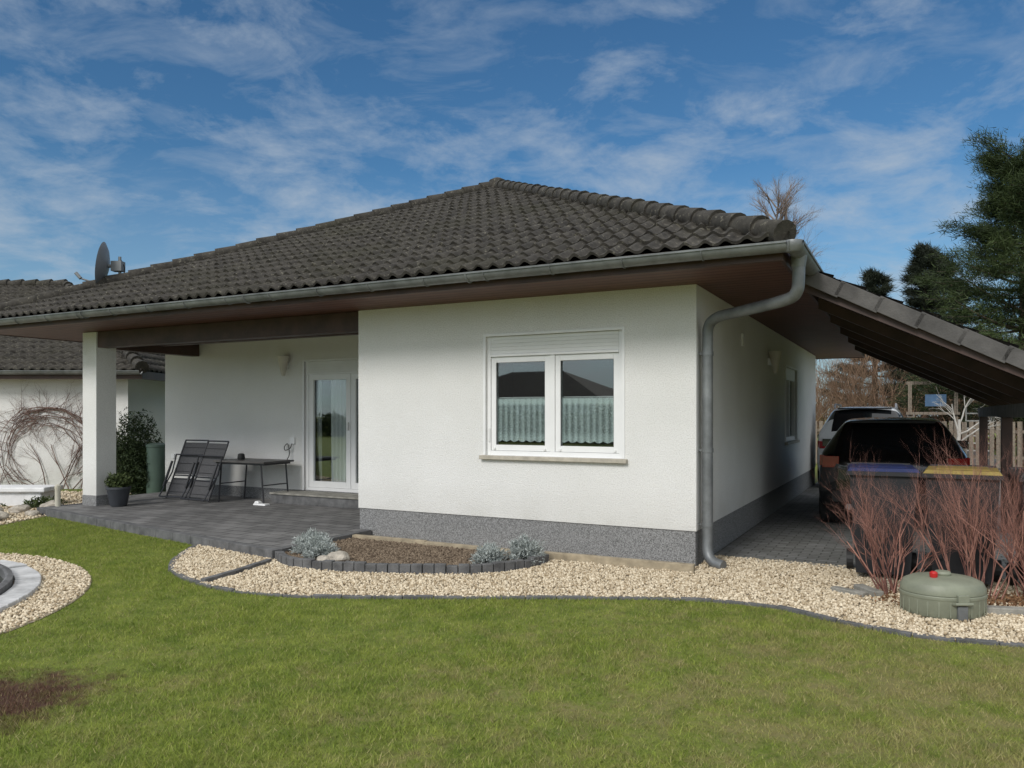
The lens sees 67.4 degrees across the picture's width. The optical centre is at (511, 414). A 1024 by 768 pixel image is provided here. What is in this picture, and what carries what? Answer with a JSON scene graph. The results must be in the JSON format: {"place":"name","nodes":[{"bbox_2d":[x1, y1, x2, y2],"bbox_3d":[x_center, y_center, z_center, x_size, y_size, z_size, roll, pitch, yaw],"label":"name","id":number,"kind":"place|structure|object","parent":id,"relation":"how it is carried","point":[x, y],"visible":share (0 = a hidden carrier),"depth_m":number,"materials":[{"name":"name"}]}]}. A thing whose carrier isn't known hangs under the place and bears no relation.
{"place":"outdoors","nodes":[
{"label":"outdoors","id":0,"kind":"place"},
{"bbox_2d":[0,560,40,612],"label":"garden pond","id":1,"kind":"structure","parent":0,"point":[26,579],"depth_m":6.62,"materials":[{"name":"stone"}]},
{"bbox_2d":[0,379,164,488],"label":"walls","id":2,"kind":"structure","parent":0,"point":[136,395],"depth_m":15.50,"materials":[{"name":"white paint"}]},
{"bbox_2d":[0,382,82,488],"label":"wall vine","id":3,"kind":"object","parent":2,"relation":"attached to","point":[42,417],"depth_m":15.45,"materials":[{"name":"brown plant"}]},
{"bbox_2d":[0,372,164,380],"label":"eaves","id":4,"kind":"object","parent":2,"relation":"on","point":[155,376],"visible":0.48,"depth_m":15.08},
{"bbox_2d":[0,285,141,369],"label":"roof front","id":5,"kind":"structure","parent":4,"relation":"on","point":[19,353],"depth_m":15.96,"materials":[{"name":"tile"}]},
{"bbox_2d":[0,279,148,373],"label":"ridge caps","id":6,"kind":"object","parent":5,"relation":"on","point":[136,360],"visible":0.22,"depth_m":21.05,"materials":[{"name":"tile"}]},
{"bbox_2d":[0,370,142,374],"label":"gutter","id":7,"kind":"object","parent":4,"relation":"attached to","point":[58,372],"visible":1,"depth_m":14.94,"materials":[{"name":"metal"}]},
{"bbox_2d":[0,369,164,373],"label":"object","id":8,"kind":"structure","parent":4,"relation":"on","point":[82,369],"depth_m":25.98,"materials":[{"name":"metal"}]},
{"bbox_2d":[137,352,164,372],"bbox_3d":[-9.756,-2.225,21.225,5.088,2.730,12.350,0,0,0],"label":"roof hip","id":9,"kind":"object","parent":4,"relation":"on","point":[155,362],"visible":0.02,"depth_m":16.43,"materials":[{"name":"grey tile"}]},
{"bbox_2d":[47,492,363,547],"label":"terrace","id":10,"kind":"structure","parent":0,"point":[246,520],"depth_m":10.56,"materials":[{"name":"grey stone"}]},
{"bbox_2d":[104,472,132,506],"bbox_3d":[-6.024,1.131,11.762,0.408,0.538,0.453,0,0,-28],"label":"potted plant","id":11,"kind":"object","parent":10,"relation":"on","point":[118,491],"visible":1,"depth_m":11.65,"materials":[{"name":"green plant"}]},
{"bbox_2d":[146,443,165,492],"bbox_3d":[-6.550,1.010,14.150,0.360,0.980,0.360,0,0,0],"label":"water butt","id":12,"kind":"object","parent":10,"relation":"on","point":[155,461],"visible":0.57,"depth_m":14.00,"materials":[{"name":"green plastic"}]},
{"bbox_2d":[159,439,207,497],"bbox_3d":[-5.456,0.905,12.771,0.768,0.975,0.364,0,0,24],"label":"folding garden chair","id":13,"kind":"object","parent":10,"relation":"on","point":[190,453],"visible":0.77,"depth_m":12.83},
{"bbox_2d":[180,440,228,501],"bbox_3d":[-4.937,0.905,12.341,0.769,0.975,0.364,0,0,32],"label":"folding garden chair","id":14,"kind":"object","parent":10,"relation":"on","point":[209,467],"visible":1,"depth_m":12.39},
{"bbox_2d":[213,458,293,503],"bbox_3d":[-4.144,1.063,12.321,1.100,0.676,0.650,0,0,28],"label":"folding table","id":15,"kind":"object","parent":10,"relation":"on","point":[255,461],"visible":0.91,"depth_m":12.16,"materials":[{"name":"grey metal"}]},
{"bbox_2d":[237,453,244,459],"bbox_3d":[-4.378,0.674,12.414,0.120,0.100,0.117,0,0,28],"label":"ashtray","id":16,"kind":"object","parent":15,"relation":"on","point":[241,456],"visible":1,"depth_m":12.37,"materials":[{"name":"black metal"}]},
{"bbox_2d":[253,501,269,505],"bbox_3d":[-3.872,1.367,11.869,0.254,0.064,0.113,0,0,28],"label":"white watering tray","id":17,"kind":"object","parent":10,"relation":"on","point":[259,503],"visible":1,"depth_m":11.85,"materials":[{"name":"plastic"}]},
{"bbox_2d":[285,537,527,565],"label":"flower bed soil","id":18,"kind":"structure","parent":0,"point":[400,553],"depth_m":7.94,"materials":[{"name":"brown soil"}]},
{"bbox_2d":[289,527,328,553],"bbox_3d":[-2.074,1.331,7.992,0.490,0.334,0.433,0,0,27],"label":"silver lavender","id":19,"kind":"object","parent":18,"relation":"on","point":[299,541],"visible":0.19,"depth_m":7.95,"materials":[{"name":"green plant"}]},
{"bbox_2d":[300,532,339,558],"bbox_3d":[-1.937,1.334,7.756,0.430,0.311,0.446,0,0,0],"label":"silver lavender","id":20,"kind":"object","parent":18,"relation":"on","point":[316,546],"visible":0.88,"depth_m":7.69,"materials":[{"name":"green plant"}]},
{"bbox_2d":[317,555,329,560],"bbox_3d":[-1.822,1.423,7.479,0.164,0.106,0.169,0,0,0],"label":"garden rock","id":21,"kind":"object","parent":18,"relation":"on","point":[322,557],"visible":0.49,"depth_m":7.44,"materials":[{"name":"beige stone"}]},
{"bbox_2d":[327,551,349,561],"bbox_3d":[-1.713,1.413,7.557,0.219,0.141,0.238,0,0,-33],"label":"garden rock","id":22,"kind":"object","parent":18,"relation":"on","point":[340,556],"visible":0.68,"depth_m":7.48,"materials":[{"name":"beige stone"}]},
{"bbox_2d":[469,540,506,563],"bbox_3d":[-0.235,1.350,7.452,0.360,0.270,0.383,0,0,15],"label":"silver lavender","id":23,"kind":"object","parent":18,"relation":"on","point":[489,552],"visible":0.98,"depth_m":7.40,"materials":[{"name":"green plant"}]},
{"bbox_2d":[502,534,547,564],"bbox_3d":[0.143,1.329,7.671,0.451,0.322,0.467,0,0,43],"label":"silver lavender","id":24,"kind":"object","parent":18,"relation":"on","point":[523,548],"visible":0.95,"depth_m":7.62,"materials":[{"name":"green plant"}]},
{"bbox_2d":[0,418,1023,767],"bbox_3d":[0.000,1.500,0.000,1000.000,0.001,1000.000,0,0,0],"label":"ground","id":25,"kind":"structure","parent":0,"point":[756,754],"depth_m":4.24,"materials":[{"name":"green plant"}]},
{"bbox_2d":[0,552,91,633],"bbox_3d":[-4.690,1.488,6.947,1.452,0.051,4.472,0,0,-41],"label":"pond gravel","id":26,"kind":"structure","parent":25,"relation":"on","point":[64,587],"depth_m":6.52,"materials":[{"name":"beige gravel"}]},
{"bbox_2d":[0,490,133,524],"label":"side gravel base","id":27,"kind":"object","parent":25,"relation":"on","point":[43,515],"depth_m":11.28,"materials":[{"name":"beige gravel"}]},
{"bbox_2d":[0,511,8,519],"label":"garden rock","id":28,"kind":"object","parent":27,"relation":"on","point":[4,515],"visible":0.95,"depth_m":10.87,"materials":[{"name":"beige stone"}]},
{"bbox_2d":[8,505,29,513],"bbox_3d":[-7.494,1.447,11.698,0.274,0.160,0.260,0,0,19],"label":"garden rock","id":29,"kind":"object","parent":27,"relation":"on","point":[16,509],"visible":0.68,"depth_m":11.61,"materials":[{"name":"beige stone"}]},
{"bbox_2d":[0,485,62,505],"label":"stone bench","id":30,"kind":"object","parent":27,"relation":"on","point":[12,495],"visible":0.77,"depth_m":12.49,"materials":[{"name":"white stone"}]},
{"bbox_2d":[25,510,39,515],"bbox_3d":[-7.045,1.466,11.296,0.202,0.127,0.198,0,0,-43],"label":"garden rock","id":31,"kind":"object","parent":27,"relation":"on","point":[32,512],"visible":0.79,"depth_m":11.24,"materials":[{"name":"beige stone"}]},
{"bbox_2d":[0,495,66,508],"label":"ground cover shrub","id":32,"kind":"object","parent":27,"relation":"on","point":[36,503],"visible":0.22,"depth_m":12.24,"materials":[{"name":"green plant"}]},
{"bbox_2d":[39,500,62,506],"bbox_3d":[-7.209,1.443,11.987,0.340,0.215,0.350,0,0,0],"label":"garden rock","id":33,"kind":"object","parent":27,"relation":"on","point":[50,503],"visible":0.34,"depth_m":11.90,"materials":[{"name":"beige stone"}]},
{"bbox_2d":[54,484,60,506],"bbox_3d":[-6.950,1.280,11.750,0.120,0.440,0.118,0,0,0],"label":"bollard light","id":34,"kind":"object","parent":27,"relation":"on","point":[57,487],"visible":0.62,"depth_m":11.72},
{"bbox_2d":[116,406,162,494],"bbox_3d":[-7.100,0.695,14.365,1.406,1.726,1.004,0,0,42],"label":"conifer shrub","id":35,"kind":"object","parent":25,"relation":"on","point":[131,455],"visible":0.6,"depth_m":14.13,"materials":[{"name":"green plant"}]},
{"bbox_2d":[37,503,370,558],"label":"terrace kerb","id":36,"kind":"structure","parent":25,"relation":"on","point":[192,538],"depth_m":9.18,"materials":[{"name":"grey concrete"}]},
{"bbox_2d":[0,177,864,568],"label":"white bungalow","id":37,"kind":"object","parent":25,"relation":"on","point":[504,361],"visible":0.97,"depth_m":9.00,"materials":[{"name":"paint"}]},
{"bbox_2d":[74,242,124,282],"bbox_3d":[-6.670,-2.348,12.457,0.647,0.896,0.508,0,0,28],"label":"satellite dish","id":38,"kind":"object","parent":37,"relation":"attached to","point":[103,265],"visible":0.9,"depth_m":12.35,"materials":[{"name":"metal"}]},
{"bbox_2d":[483,326,624,458],"bbox_3d":[0.483,-0.224,8.349,1.660,1.351,0.312,0,0,28],"label":"window frame","id":39,"kind":"structure","parent":37,"relation":"in","point":[565,345],"depth_m":8.24,"materials":[{"name":"white plastic"}]},
{"bbox_2d":[790,381,791,435],"bbox_3d":[4.783,-0.110,13.388,0.004,0.980,1.280,0,0,28],"label":"side window glass","id":40,"kind":"structure","parent":37,"relation":"in","point":[790,381],"depth_m":13.82,"materials":[{"name":"grey glass"}]},
{"bbox_2d":[785,364,799,444],"bbox_3d":[4.826,-0.165,13.365,0.160,1.330,1.500,0,0,28],"label":"side window frame","id":41,"kind":"structure","parent":37,"relation":"in","point":[789,374],"depth_m":13.39,"materials":[{"name":"white plastic"}]},
{"bbox_2d":[352,534,694,573],"bbox_3d":[-0.069,1.463,8.130,3.994,0.115,0.113,0,0,26],"label":"wall edging","id":42,"kind":"object","parent":25,"relation":"on","point":[649,564],"depth_m":7.70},
{"bbox_2d":[168,544,1023,646],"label":"lawn edging","id":43,"kind":"object","parent":25,"relation":"on","point":[212,578],"visible":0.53,"depth_m":6.23,"materials":[{"name":"grey concrete"}]},
{"bbox_2d":[170,544,1023,642],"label":"gravel","id":44,"kind":"structure","parent":25,"relation":"on","point":[208,559],"depth_m":6.71,"materials":[{"name":"beige gravel"}]},
{"bbox_2d":[275,551,548,574],"bbox_3d":[-1.056,1.456,7.529,2.828,0.128,0.696,0,0,3],"label":"flower bed edging","id":45,"kind":"object","parent":44,"relation":"on","point":[282,557],"visible":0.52,"depth_m":7.25,"materials":[{"name":"grey concrete"}]},
{"bbox_2d":[742,557,1019,581],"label":"driveway kerb","id":46,"kind":"structure","parent":44,"relation":"on","point":[820,564],"depth_m":7.64,"materials":[{"name":"concrete"}]},
{"bbox_2d":[846,462,921,575],"bbox_3d":[3.444,0.978,7.157,0.600,1.024,0.753,0,0,24],"label":"waste bin","id":47,"kind":"object","parent":44,"relation":"on","point":[895,472],"visible":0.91,"depth_m":6.86,"materials":[{"name":"plastic"}]},
{"bbox_2d":[830,584,1023,615],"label":"edging stones","id":48,"kind":"object","parent":44,"relation":"on","point":[863,590],"visible":0.56,"depth_m":6.26,"materials":[{"name":"concrete"}]},
{"bbox_2d":[899,570,987,620],"bbox_3d":[3.240,1.333,5.763,0.604,0.335,0.547,0,0,0],"label":"underground tank cover","id":49,"kind":"object","parent":44,"relation":"on","point":[943,594],"visible":0.99,"depth_m":5.59,"materials":[{"name":"green plastic"}]},
{"bbox_2d":[922,464,1003,584],"bbox_3d":[3.999,0.978,6.823,0.600,1.024,0.753,0,0,31],"label":"waste bin","id":50,"kind":"object","parent":44,"relation":"on","point":[955,565],"visible":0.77,"depth_m":6.57,"materials":[{"name":"plastic"}]},
{"bbox_2d":[1005,467,1023,585],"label":"waste bin","id":51,"kind":"object","parent":44,"relation":"on","point":[1015,576],"visible":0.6,"depth_m":6.54,"materials":[{"name":"plastic"}]},
{"label":"shrub bed soil","id":52,"kind":"structure","parent":44,"relation":"on","visible":0},
{"bbox_2d":[811,437,968,594],"bbox_3d":[3.066,0.834,6.312,1.504,1.340,1.160,0,0,-44],"label":"red twig dogwood","id":53,"kind":"object","parent":52,"relation":"on","point":[882,582],"visible":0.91,"depth_m":6.41,"materials":[{"name":"red plant"}]},
{"bbox_2d":[857,407,1023,599],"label":"red twig dogwood","id":54,"kind":"object","parent":52,"relation":"on","point":[969,546],"visible":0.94,"depth_m":6.17,"materials":[{"name":"red plant"}]},
{"bbox_2d":[860,588,1023,606],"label":"leaf litter","id":55,"kind":"object","parent":52,"relation":"on","point":[998,601],"visible":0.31,"depth_m":6.09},
{"bbox_2d":[908,417,1023,596],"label":"red twig dogwood","id":56,"kind":"object","parent":52,"relation":"on","point":[1008,549],"visible":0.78,"depth_m":6.13,"materials":[{"name":"red plant"}]},
{"bbox_2d":[747,171,846,279],"bbox_3d":[12.302,-5.003,36.347,5.831,13.012,5.998,0,0,-36],"label":"bare birch tree","id":57,"kind":"object","parent":25,"relation":"on","point":[783,206],"visible":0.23,"depth_m":35.75,"materials":[{"name":"plant"}]},
{"bbox_2d":[816,383,994,429],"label":"distant trees","id":58,"kind":"object","parent":25,"relation":"on","point":[834,403],"depth_m":79.44,"materials":[{"name":"brown plant"}]},
{"bbox_2d":[816,327,1016,449],"bbox_3d":[20.208,-1.724,31.664,27.340,7.197,16.140,0,0,0],"label":"bare thicket","id":59,"kind":"object","parent":25,"relation":"on","point":[857,394],"visible":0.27,"depth_m":29.68,"materials":[{"name":"brown plant"}]},
{"bbox_2d":[879,250,1016,434],"bbox_3d":[19.133,-2.935,33.974,6.573,8.869,6.309,0,0,0],"label":"spruce tree","id":60,"kind":"object","parent":25,"relation":"on","point":[942,275],"visible":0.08,"depth_m":33.53,"materials":[{"name":"green plant"}]},
{"bbox_2d":[906,381,991,451],"bbox_3d":[13.088,0.240,23.041,2.240,2.520,1.240,0,0,28],"label":"climbing frame","id":61,"kind":"object","parent":25,"relation":"on","point":[929,398],"visible":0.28,"depth_m":22.75,"materials":[{"name":"brown wood"}]},
{"bbox_2d":[886,125,1023,465],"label":"pine tree","id":62,"kind":"object","parent":25,"relation":"on","point":[1000,241],"visible":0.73,"depth_m":22.26,"materials":[{"name":"green plant"}]},
{"bbox_2d":[0,0,1023,416],"label":"sky","id":63,"kind":"structure","parent":0,"point":[153,131],"materials":[{"name":"blue"}]},
{"bbox_2d":[715,451,1018,579],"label":"driveway","id":64,"kind":"structure","parent":0,"point":[791,530],"depth_m":9.25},
{"bbox_2d":[817,403,902,482],"bbox_3d":[7.975,0.629,17.175,2.040,1.732,4.328,0,0,28],"label":"white parked car","id":65,"kind":"object","parent":64,"relation":"on","point":[837,418],"visible":0.3,"depth_m":15.71,"materials":[{"name":"paint"}]},
{"bbox_2d":[817,266,927,437],"bbox_3d":[15.465,-2.481,32.854,5.078,7.962,5.182,0,0,0],"label":"spruce tree","id":66,"kind":"object","parent":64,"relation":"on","point":[873,280],"visible":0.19,"depth_m":32.74,"materials":[{"name":"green plant"}]},
{"bbox_2d":[819,417,969,521],"bbox_3d":[5.757,0.765,11.621,2.040,1.460,4.328,0,0,27],"label":"dark parked car","id":67,"kind":"object","parent":64,"relation":"on","point":[890,438],"visible":0.59,"depth_m":9.98,"materials":[{"name":"paint"}]},
{"bbox_2d":[804,271,1023,532],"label":"carport","id":68,"kind":"object","parent":64,"relation":"on","point":[972,363],"visible":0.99,"depth_m":8.03,"materials":[{"name":"wood"}]},
{"bbox_2d":[816,421,1023,467],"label":"wooden fence","id":69,"kind":"object","parent":64,"relation":"on","point":[1020,431],"visible":0.1,"depth_m":20.83,"materials":[{"name":"brown wood"}]},
{"bbox_2d":[863,241,992,433],"bbox_3d":[16.983,-2.944,31.855,6.356,8.888,5.379,0,0,34],"label":"spruce tree","id":70,"kind":"object","parent":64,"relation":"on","point":[919,263],"visible":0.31,"depth_m":31.64,"materials":[{"name":"green plant"}]},
{"bbox_2d":[931,390,1000,439],"bbox_3d":[12.149,0.322,20.400,1.921,2.388,0.963,0,0,28],"label":"pruned fruit tree","id":71,"kind":"object","parent":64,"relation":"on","point":[958,427],"visible":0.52,"depth_m":20.44,"materials":[{"name":"beige plant"}]}
]}

